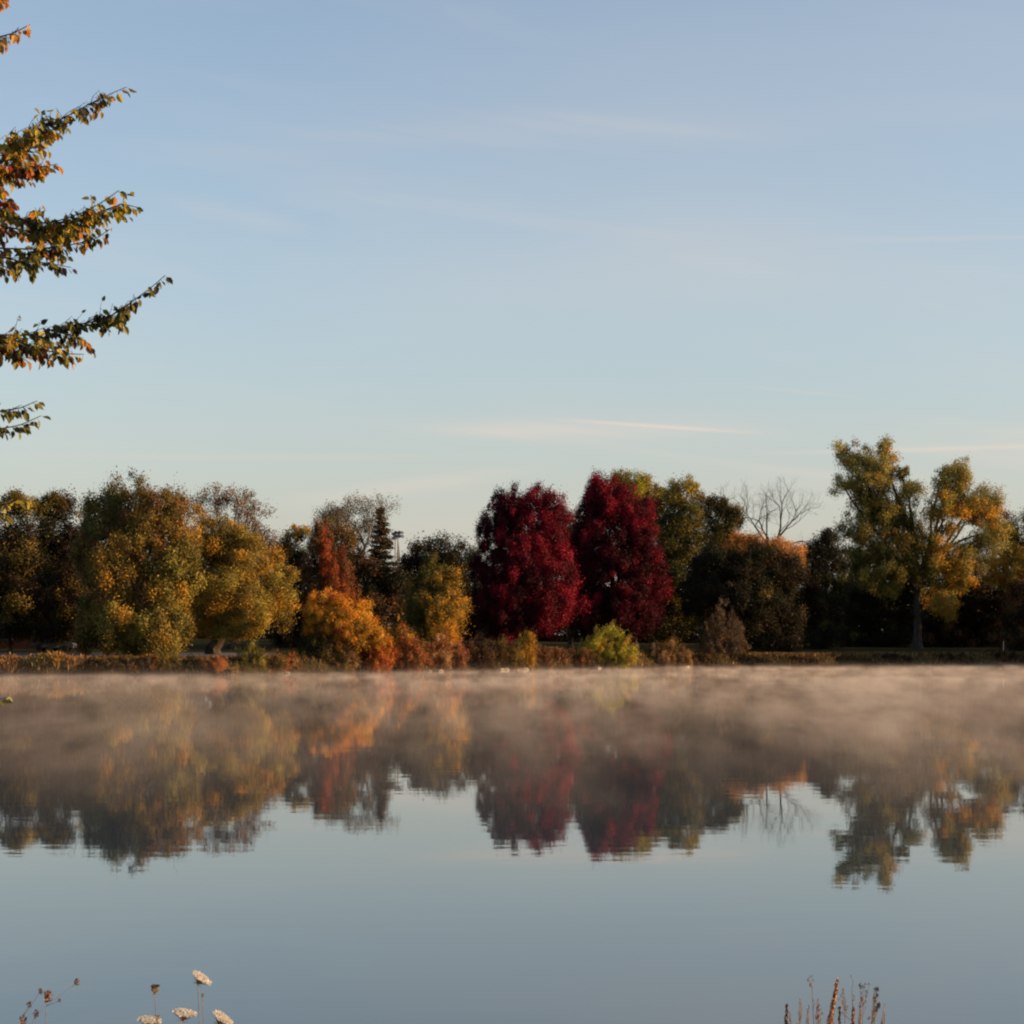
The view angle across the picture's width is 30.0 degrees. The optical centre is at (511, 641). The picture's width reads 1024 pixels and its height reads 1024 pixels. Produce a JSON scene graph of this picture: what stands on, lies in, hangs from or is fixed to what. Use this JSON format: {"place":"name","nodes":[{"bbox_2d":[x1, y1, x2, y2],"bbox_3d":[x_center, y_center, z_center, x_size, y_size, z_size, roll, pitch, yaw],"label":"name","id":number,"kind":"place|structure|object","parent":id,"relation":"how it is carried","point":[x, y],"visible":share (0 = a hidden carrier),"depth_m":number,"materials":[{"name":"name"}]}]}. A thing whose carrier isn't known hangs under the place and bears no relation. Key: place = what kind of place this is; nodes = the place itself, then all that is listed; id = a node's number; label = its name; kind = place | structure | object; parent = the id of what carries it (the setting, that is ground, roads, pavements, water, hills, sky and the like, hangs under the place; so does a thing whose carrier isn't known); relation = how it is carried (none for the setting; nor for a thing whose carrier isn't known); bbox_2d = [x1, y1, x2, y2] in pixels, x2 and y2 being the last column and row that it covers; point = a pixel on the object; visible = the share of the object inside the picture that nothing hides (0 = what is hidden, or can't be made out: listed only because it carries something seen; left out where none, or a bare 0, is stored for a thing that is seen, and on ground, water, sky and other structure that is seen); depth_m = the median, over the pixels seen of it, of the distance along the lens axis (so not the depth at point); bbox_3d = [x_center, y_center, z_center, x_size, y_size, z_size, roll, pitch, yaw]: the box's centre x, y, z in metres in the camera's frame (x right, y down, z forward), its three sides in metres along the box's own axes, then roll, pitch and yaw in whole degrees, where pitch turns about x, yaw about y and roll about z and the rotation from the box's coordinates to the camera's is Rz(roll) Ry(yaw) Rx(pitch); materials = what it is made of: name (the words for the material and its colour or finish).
{"place":"outdoors","nodes":[
{"label":"outdoors","id":0,"kind":"place"},
{"bbox_2d":[0,653,279,656],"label":"road","id":1,"kind":"structure","parent":0,"point":[180,654],"depth_m":194.72,"materials":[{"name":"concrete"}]},
{"bbox_2d":[0,665,1023,1023],"bbox_3d":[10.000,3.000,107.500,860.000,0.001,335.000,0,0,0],"label":"water","id":2,"kind":"structure","parent":0,"point":[706,845],"depth_m":28.04,"materials":[{"name":"blue liquid"}]},
{"bbox_2d":[0,635,1023,674],"bbox_3d":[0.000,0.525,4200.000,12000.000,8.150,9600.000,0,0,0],"label":"ground","id":3,"kind":"structure","parent":0,"point":[199,645],"depth_m":230.39,"materials":[{"name":"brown plant"}]},
{"bbox_2d":[0,653,31,673],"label":"reed clump","id":4,"kind":"object","parent":3,"relation":"on","point":[8,662],"visible":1,"depth_m":176.20,"materials":[{"name":"brown plant"}]},
{"bbox_2d":[0,485,68,652],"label":"deciduous tree","id":5,"kind":"object","parent":3,"relation":"on","point":[19,552],"visible":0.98,"depth_m":195.61,"materials":[{"name":"green plant"}]},
{"bbox_2d":[23,652,56,666],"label":"reed clump","id":6,"kind":"object","parent":3,"relation":"on","point":[38,658],"visible":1,"depth_m":176.17,"materials":[{"name":"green plant"}]},
{"bbox_2d":[19,978,79,1023],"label":"knapweed plant","id":7,"kind":"object","parent":3,"relation":"on","point":[47,996],"visible":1,"depth_m":5.81,"materials":[{"name":"plant"}]},
{"bbox_2d":[31,638,76,650],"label":"parked car","id":8,"kind":"object","parent":3,"relation":"on","point":[67,647],"visible":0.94,"depth_m":203.15,"materials":[{"name":"grey paint"}]},
{"bbox_2d":[11,487,102,650],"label":"deciduous tree","id":9,"kind":"object","parent":3,"relation":"on","point":[54,508],"visible":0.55,"depth_m":203.06,"materials":[{"name":"green plant"}]},
{"bbox_2d":[41,650,74,668],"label":"reed clump","id":10,"kind":"object","parent":3,"relation":"on","point":[55,661],"visible":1,"depth_m":176.14,"materials":[{"name":"brown plant"}]},
{"bbox_2d":[0,565,122,647],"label":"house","id":11,"kind":"structure","parent":3,"relation":"on","point":[23,644],"depth_m":224.00,"materials":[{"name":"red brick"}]},
{"bbox_2d":[58,654,86,672],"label":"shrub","id":12,"kind":"object","parent":3,"relation":"on","point":[75,661],"visible":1,"depth_m":176.21,"materials":[{"name":"brown plant"}]},
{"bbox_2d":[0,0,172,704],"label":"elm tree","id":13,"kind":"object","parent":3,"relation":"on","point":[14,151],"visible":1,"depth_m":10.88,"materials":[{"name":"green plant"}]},
{"bbox_2d":[78,652,110,673],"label":"shrub","id":14,"kind":"object","parent":3,"relation":"on","point":[95,667],"visible":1,"depth_m":175.90,"materials":[{"name":"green plant"}]},
{"bbox_2d":[102,651,138,674],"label":"shrub","id":15,"kind":"object","parent":3,"relation":"on","point":[119,665],"visible":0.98,"depth_m":175.85,"materials":[{"name":"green plant"}]},
{"bbox_2d":[66,465,209,657],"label":"golden tree","id":16,"kind":"object","parent":3,"relation":"on","point":[131,577],"visible":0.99,"depth_m":185.01,"materials":[{"name":"green plant"}]},
{"bbox_2d":[127,648,165,671],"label":"shrub","id":17,"kind":"object","parent":3,"relation":"on","point":[147,658],"visible":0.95,"depth_m":176.06,"materials":[{"name":"brown plant"}]},
{"bbox_2d":[137,1015,161,1023],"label":"wild carrot flower","id":18,"kind":"object","parent":3,"relation":"on","point":[144,1019],"visible":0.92,"depth_m":5.99,"materials":[{"name":"white plant"}]},
{"bbox_2d":[151,984,159,1014],"bbox_3d":[-1.158,2.031,6.199,0.036,1.839,0.032,0,0,-40],"label":"wild carrot flower","id":19,"kind":"object","parent":3,"relation":"on","point":[154,989],"visible":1,"depth_m":6.20,"materials":[{"name":"plant"}]},
{"bbox_2d":[152,644,180,670],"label":"shrub","id":20,"kind":"object","parent":3,"relation":"on","point":[166,661],"visible":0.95,"depth_m":176.21,"materials":[{"name":"green plant"}]},
{"bbox_2d":[171,1008,196,1023],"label":"wild carrot flower","id":21,"kind":"object","parent":3,"relation":"on","point":[181,1014],"visible":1,"depth_m":6.09,"materials":[{"name":"white plant"}]},
{"bbox_2d":[169,653,204,670],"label":"shrub","id":22,"kind":"object","parent":3,"relation":"on","point":[190,663],"visible":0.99,"depth_m":176.21,"materials":[{"name":"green plant"}]},
{"bbox_2d":[192,970,211,1023],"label":"wild carrot flower","id":23,"kind":"object","parent":3,"relation":"on","point":[200,978],"visible":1,"depth_m":6.00,"materials":[{"name":"white plant"}]},
{"bbox_2d":[199,654,228,674],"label":"shrub","id":24,"kind":"object","parent":3,"relation":"on","point":[220,666],"visible":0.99,"depth_m":175.59,"materials":[{"name":"orange plant"}]},
{"bbox_2d":[212,1009,232,1023],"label":"wild carrot flower","id":25,"kind":"object","parent":3,"relation":"on","point":[221,1017],"visible":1,"depth_m":5.89,"materials":[{"name":"white plant"}]},
{"bbox_2d":[223,661,239,674],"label":"shrub","id":26,"kind":"object","parent":3,"relation":"on","point":[233,669],"visible":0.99,"depth_m":175.62,"materials":[{"name":"green plant"}]},
{"bbox_2d":[188,482,285,648],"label":"deciduous tree","id":27,"kind":"object","parent":3,"relation":"on","point":[217,502],"visible":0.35,"depth_m":215.55,"materials":[{"name":"green plant"}]},
{"bbox_2d":[183,509,302,653],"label":"willow tree","id":28,"kind":"object","parent":3,"relation":"on","point":[228,606],"visible":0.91,"depth_m":193.14,"materials":[{"name":"yellow plant"}]},
{"bbox_2d":[232,639,267,673],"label":"shrub","id":29,"kind":"object","parent":3,"relation":"on","point":[253,661],"visible":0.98,"depth_m":177.86,"materials":[{"name":"green plant"}]},
{"bbox_2d":[259,645,289,673],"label":"shrub","id":30,"kind":"object","parent":3,"relation":"on","point":[277,663],"visible":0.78,"depth_m":180.10,"materials":[{"name":"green plant"}]},
{"bbox_2d":[258,523,319,647],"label":"deciduous tree","id":31,"kind":"object","parent":3,"relation":"on","point":[292,554],"visible":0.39,"depth_m":224.71,"materials":[{"name":"green plant"}]},
{"bbox_2d":[281,648,302,672],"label":"shrub","id":32,"kind":"object","parent":3,"relation":"on","point":[293,658],"visible":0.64,"depth_m":182.26,"materials":[{"name":"orange plant"}]},
{"bbox_2d":[289,631,334,664],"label":"shrub","id":33,"kind":"object","parent":3,"relation":"on","point":[316,649],"visible":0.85,"depth_m":186.60,"materials":[{"name":"green plant"}]},
{"bbox_2d":[291,509,363,649],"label":"deciduous tree","id":34,"kind":"object","parent":3,"relation":"on","point":[326,568],"visible":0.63,"depth_m":216.02,"materials":[{"name":"red plant"}]},
{"bbox_2d":[304,509,368,646],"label":"deciduous tree","id":35,"kind":"object","parent":3,"relation":"on","point":[339,532],"visible":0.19,"depth_m":237.00,"materials":[{"name":"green plant"}]},
{"bbox_2d":[299,585,388,654],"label":"orange tree","id":36,"kind":"object","parent":3,"relation":"on","point":[350,625],"visible":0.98,"depth_m":187.85,"materials":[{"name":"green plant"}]},
{"bbox_2d":[325,642,362,672],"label":"shrub","id":37,"kind":"object","parent":3,"relation":"on","point":[340,660],"visible":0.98,"depth_m":187.07,"materials":[{"name":"brown plant"}]},
{"bbox_2d":[312,488,401,597],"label":"bare tree","id":38,"kind":"object","parent":3,"relation":"on","point":[344,515],"visible":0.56,"depth_m":261.91,"materials":[{"name":"brown plant"}]},
{"bbox_2d":[343,631,400,671],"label":"shrub","id":39,"kind":"object","parent":3,"relation":"on","point":[377,659],"visible":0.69,"depth_m":189.72,"materials":[{"name":"orange plant"}]},
{"bbox_2d":[336,551,417,646],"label":"deciduous tree","id":40,"kind":"object","parent":3,"relation":"on","point":[377,580],"visible":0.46,"depth_m":230.42,"materials":[{"name":"green plant"}]},
{"bbox_2d":[366,507,396,626],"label":"spruce tree","id":41,"kind":"object","parent":3,"relation":"on","point":[385,543],"visible":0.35,"depth_m":255.58,"materials":[{"name":"green plant"}]},
{"bbox_2d":[392,532,396,565],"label":"floodlight pole","id":42,"kind":"object","parent":3,"relation":"on","point":[393,534],"visible":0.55,"depth_m":311.90,"materials":[{"name":"grey metal"}]},
{"bbox_2d":[380,614,416,666],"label":"shrub","id":43,"kind":"object","parent":3,"relation":"on","point":[401,627],"visible":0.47,"depth_m":194.82,"materials":[{"name":"orange plant"}]},
{"bbox_2d":[394,531,403,564],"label":"floodlight pole","id":44,"kind":"object","parent":3,"relation":"on","point":[397,536],"visible":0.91,"depth_m":299.67,"materials":[{"name":"grey metal"}]},
{"bbox_2d":[376,632,434,671],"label":"shrub","id":45,"kind":"object","parent":3,"relation":"on","point":[417,656],"visible":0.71,"depth_m":193.08,"materials":[{"name":"orange plant"}]},
{"bbox_2d":[394,529,471,646],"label":"deciduous tree","id":46,"kind":"object","parent":3,"relation":"on","point":[417,555],"visible":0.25,"depth_m":242.69,"materials":[{"name":"green plant"}]},
{"bbox_2d":[392,550,475,645],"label":"deciduous tree","id":47,"kind":"object","parent":3,"relation":"on","point":[440,592],"visible":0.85,"depth_m":210.79,"materials":[{"name":"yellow plant"}]},
{"bbox_2d":[419,625,455,670],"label":"shrub","id":48,"kind":"object","parent":3,"relation":"on","point":[441,659],"visible":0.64,"depth_m":196.50,"materials":[{"name":"orange plant"}]},
{"bbox_2d":[431,617,460,653],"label":"shrub","id":49,"kind":"object","parent":3,"relation":"on","point":[449,626],"visible":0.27,"depth_m":200.69,"materials":[{"name":"orange plant"}]},
{"bbox_2d":[448,638,472,670],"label":"shrub","id":50,"kind":"object","parent":3,"relation":"on","point":[461,659],"visible":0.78,"depth_m":199.31,"materials":[{"name":"orange plant"}]},
{"bbox_2d":[447,533,491,646],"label":"deciduous tree","id":51,"kind":"object","parent":3,"relation":"on","point":[470,634],"visible":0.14,"depth_m":248.60,"materials":[{"name":"green plant"}]},
{"bbox_2d":[462,631,499,669],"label":"shrub","id":52,"kind":"object","parent":3,"relation":"on","point":[479,654],"visible":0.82,"depth_m":201.59,"materials":[{"name":"brown plant"}]},
{"bbox_2d":[483,635,524,669],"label":"shrub","id":53,"kind":"object","parent":3,"relation":"on","point":[503,655],"visible":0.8,"depth_m":204.26,"materials":[{"name":"green plant"}]},
{"bbox_2d":[514,628,538,669],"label":"shrub","id":54,"kind":"object","parent":3,"relation":"on","point":[528,648],"visible":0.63,"depth_m":208.04,"materials":[{"name":"yellow plant"}]},
{"bbox_2d":[468,480,595,648],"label":"red maple","id":55,"kind":"object","parent":3,"relation":"on","point":[519,570],"visible":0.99,"depth_m":221.99,"materials":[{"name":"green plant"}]},
{"bbox_2d":[531,643,558,668],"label":"reed clump","id":56,"kind":"object","parent":3,"relation":"on","point":[543,656],"visible":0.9,"depth_m":210.20,"materials":[{"name":"brown plant"}]},
{"bbox_2d":[545,646,574,668],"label":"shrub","id":57,"kind":"object","parent":3,"relation":"on","point":[563,657],"visible":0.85,"depth_m":213.26,"materials":[{"name":"brown plant"}]},
{"bbox_2d":[543,508,588,647],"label":"deciduous tree","id":58,"kind":"object","parent":3,"relation":"on","point":[571,637],"visible":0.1,"depth_m":255.44,"materials":[{"name":"green plant"}]},
{"bbox_2d":[142,575,1004,643],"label":"woods","id":59,"kind":"object","parent":3,"relation":"on","point":[565,639],"visible":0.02,"depth_m":332.70,"materials":[{"name":"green plant"}]},
{"bbox_2d":[567,645,599,668],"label":"shrub","id":60,"kind":"object","parent":3,"relation":"on","point":[581,657],"visible":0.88,"depth_m":215.27,"materials":[{"name":"red plant"}]},
{"bbox_2d":[577,619,643,667],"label":"shrub","id":61,"kind":"object","parent":3,"relation":"on","point":[623,652],"visible":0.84,"depth_m":219.41,"materials":[{"name":"green plant"}]},
{"bbox_2d":[558,466,675,648],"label":"red maple","id":62,"kind":"object","parent":3,"relation":"on","point":[623,551],"visible":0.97,"depth_m":234.96,"materials":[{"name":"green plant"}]},
{"bbox_2d":[608,466,667,647],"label":"deciduous tree","id":63,"kind":"object","parent":3,"relation":"on","point":[643,484],"visible":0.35,"depth_m":260.80,"materials":[{"name":"green plant"}]},
{"bbox_2d":[635,637,693,666],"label":"shrub","id":64,"kind":"object","parent":3,"relation":"on","point":[669,654],"visible":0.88,"depth_m":228.66,"materials":[{"name":"brown plant"}]},
{"bbox_2d":[633,472,715,647],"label":"deciduous tree","id":65,"kind":"object","parent":3,"relation":"on","point":[680,551],"visible":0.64,"depth_m":255.19,"materials":[{"name":"green plant"}]},
{"bbox_2d":[691,645,722,665],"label":"shrub","id":66,"kind":"object","parent":3,"relation":"on","point":[702,659],"visible":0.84,"depth_m":231.15,"materials":[{"name":"brown plant"}]},
{"bbox_2d":[694,488,748,586],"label":"deciduous tree","id":67,"kind":"object","parent":3,"relation":"on","point":[726,517],"visible":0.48,"depth_m":266.71,"materials":[{"name":"green plant"}]},
{"bbox_2d":[695,595,751,657],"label":"shrub","id":68,"kind":"object","parent":3,"relation":"on","point":[723,646],"visible":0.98,"depth_m":234.48,"materials":[{"name":"brown plant"}]},
{"bbox_2d":[710,482,754,594],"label":"bare tree","id":69,"kind":"object","parent":3,"relation":"on","point":[746,492],"visible":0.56,"depth_m":329.82,"materials":[{"name":"brown plant"}]},
{"bbox_2d":[675,536,816,653],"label":"deciduous tree","id":70,"kind":"object","parent":3,"relation":"on","point":[768,594],"visible":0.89,"depth_m":243.87,"materials":[{"name":"green plant"}]},
{"bbox_2d":[729,651,772,666],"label":"shrub","id":71,"kind":"object","parent":3,"relation":"on","point":[757,661],"visible":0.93,"depth_m":233.37,"materials":[{"name":"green plant"}]},
{"bbox_2d":[718,529,809,648],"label":"deciduous tree","id":72,"kind":"object","parent":3,"relation":"on","point":[735,538],"visible":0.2,"depth_m":256.02,"materials":[{"name":"orange plant"}]},
{"bbox_2d":[729,475,824,636],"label":"bare tree","id":73,"kind":"object","parent":3,"relation":"on","point":[767,514],"visible":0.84,"depth_m":300.14,"materials":[{"name":"brown plant"}]},
{"bbox_2d":[784,1003,788,1023],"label":"dock plant","id":74,"kind":"object","parent":3,"relation":"on","point":[786,1016],"visible":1,"depth_m":6.00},
{"bbox_2d":[774,653,822,665],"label":"shrub","id":75,"kind":"object","parent":3,"relation":"on","point":[802,660],"visible":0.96,"depth_m":236.23,"materials":[{"name":"brown plant"}]},
{"bbox_2d":[796,998,801,1022],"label":"feathery weed","id":76,"kind":"object","parent":3,"relation":"on","point":[800,1018],"visible":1,"depth_m":6.17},
{"bbox_2d":[806,1005,809,1023],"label":"feathery weed","id":77,"kind":"object","parent":3,"relation":"on","point":[807,1021],"visible":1,"depth_m":5.77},
{"bbox_2d":[807,975,819,1023],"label":"podded weed","id":78,"kind":"object","parent":3,"relation":"on","point":[810,984],"visible":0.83,"depth_m":5.90,"materials":[{"name":"plant"}]},
{"bbox_2d":[815,998,821,1023],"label":"feathery weed","id":79,"kind":"object","parent":3,"relation":"on","point":[817,1008],"visible":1,"depth_m":5.83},
{"bbox_2d":[790,526,855,649],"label":"deciduous tree","id":80,"kind":"object","parent":3,"relation":"on","point":[820,558],"visible":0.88,"depth_m":267.57,"materials":[{"name":"green plant"}]},
{"bbox_2d":[826,978,838,1023],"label":"dock plant","id":81,"kind":"object","parent":3,"relation":"on","point":[831,1010],"visible":1,"depth_m":5.80,"materials":[{"name":"plant"}]},
{"bbox_2d":[838,1006,841,1023],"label":"dock plant","id":82,"kind":"object","parent":3,"relation":"on","point":[839,1012],"visible":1,"depth_m":6.10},
{"bbox_2d":[841,988,848,1023],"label":"feathery weed","id":83,"kind":"object","parent":3,"relation":"on","point":[844,1005],"visible":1,"depth_m":5.93,"materials":[{"name":"plant"}]},
{"bbox_2d":[837,975,854,1021],"bbox_3d":[1.075,1.981,6.096,0.066,1.855,0.111,0,0,16],"label":"podded weed","id":84,"kind":"object","parent":3,"relation":"on","point":[852,1000],"visible":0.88,"depth_m":6.10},
{"bbox_2d":[827,652,875,665],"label":"shrub","id":85,"kind":"object","parent":3,"relation":"on","point":[854,660],"visible":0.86,"depth_m":239.24,"materials":[{"name":"brown plant"}]},
{"bbox_2d":[851,1007,854,1023],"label":"dock plant","id":86,"kind":"object","parent":3,"relation":"on","point":[852,1014],"visible":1,"depth_m":5.90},
{"bbox_2d":[858,1001,861,1023],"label":"feathery weed","id":87,"kind":"object","parent":3,"relation":"on","point":[859,1018],"visible":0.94,"depth_m":5.99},
{"bbox_2d":[858,982,869,1023],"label":"podded weed","id":88,"kind":"object","parent":3,"relation":"on","point":[861,998],"visible":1,"depth_m":5.90,"materials":[{"name":"plant"}]},
{"bbox_2d":[870,997,874,1023],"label":"feathery weed","id":89,"kind":"object","parent":3,"relation":"on","point":[872,1010],"visible":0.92,"depth_m":6.05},
{"bbox_2d":[867,986,880,1023],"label":"podded weed","id":90,"kind":"object","parent":3,"relation":"on","point":[874,1010],"visible":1,"depth_m":6.00,"materials":[{"name":"plant"}]},
{"bbox_2d":[827,539,928,647],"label":"deciduous tree","id":91,"kind":"object","parent":3,"relation":"on","point":[899,629],"visible":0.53,"depth_m":287.35,"materials":[{"name":"green plant"}]},
{"bbox_2d":[880,1005,885,1023],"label":"feathery weed","id":92,"kind":"object","parent":3,"relation":"on","point":[882,1019],"visible":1,"depth_m":6.12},
{"bbox_2d":[872,650,915,665],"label":"shrub","id":93,"kind":"object","parent":3,"relation":"on","point":[908,660],"visible":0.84,"depth_m":242.00,"materials":[{"name":"brown plant"}]},
{"bbox_2d":[825,434,1015,648],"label":"cottonwood tree","id":94,"kind":"object","parent":3,"relation":"on","point":[913,543],"visible":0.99,"depth_m":274.30,"materials":[{"name":"green plant"}]},
{"bbox_2d":[928,650,975,664],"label":"shrub","id":95,"kind":"object","parent":3,"relation":"on","point":[950,659],"visible":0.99,"depth_m":245.33,"materials":[{"name":"brown plant"}]},
{"bbox_2d":[921,566,1023,646],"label":"deciduous tree","id":96,"kind":"object","parent":3,"relation":"on","point":[972,609],"visible":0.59,"depth_m":292.81,"materials":[{"name":"green plant"}]},
{"bbox_2d":[980,648,1023,664],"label":"shrub","id":97,"kind":"object","parent":3,"relation":"on","point":[1012,659],"visible":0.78,"depth_m":249.10,"materials":[{"name":"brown plant"}]},
{"bbox_2d":[981,507,1023,647],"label":"deciduous tree","id":98,"kind":"object","parent":3,"relation":"on","point":[1012,566],"visible":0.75,"depth_m":283.79,"materials":[{"name":"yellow plant"}]},
{"bbox_2d":[985,574,1023,650],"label":"deciduous tree","id":99,"kind":"object","parent":3,"relation":"on","point":[1015,640],"visible":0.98,"depth_m":270.65,"materials":[{"name":"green plant"}]},
{"bbox_2d":[0,0,1023,634],"label":"sky","id":100,"kind":"structure","parent":0,"point":[431,255],"materials":[{"name":"blue"}]}
]}

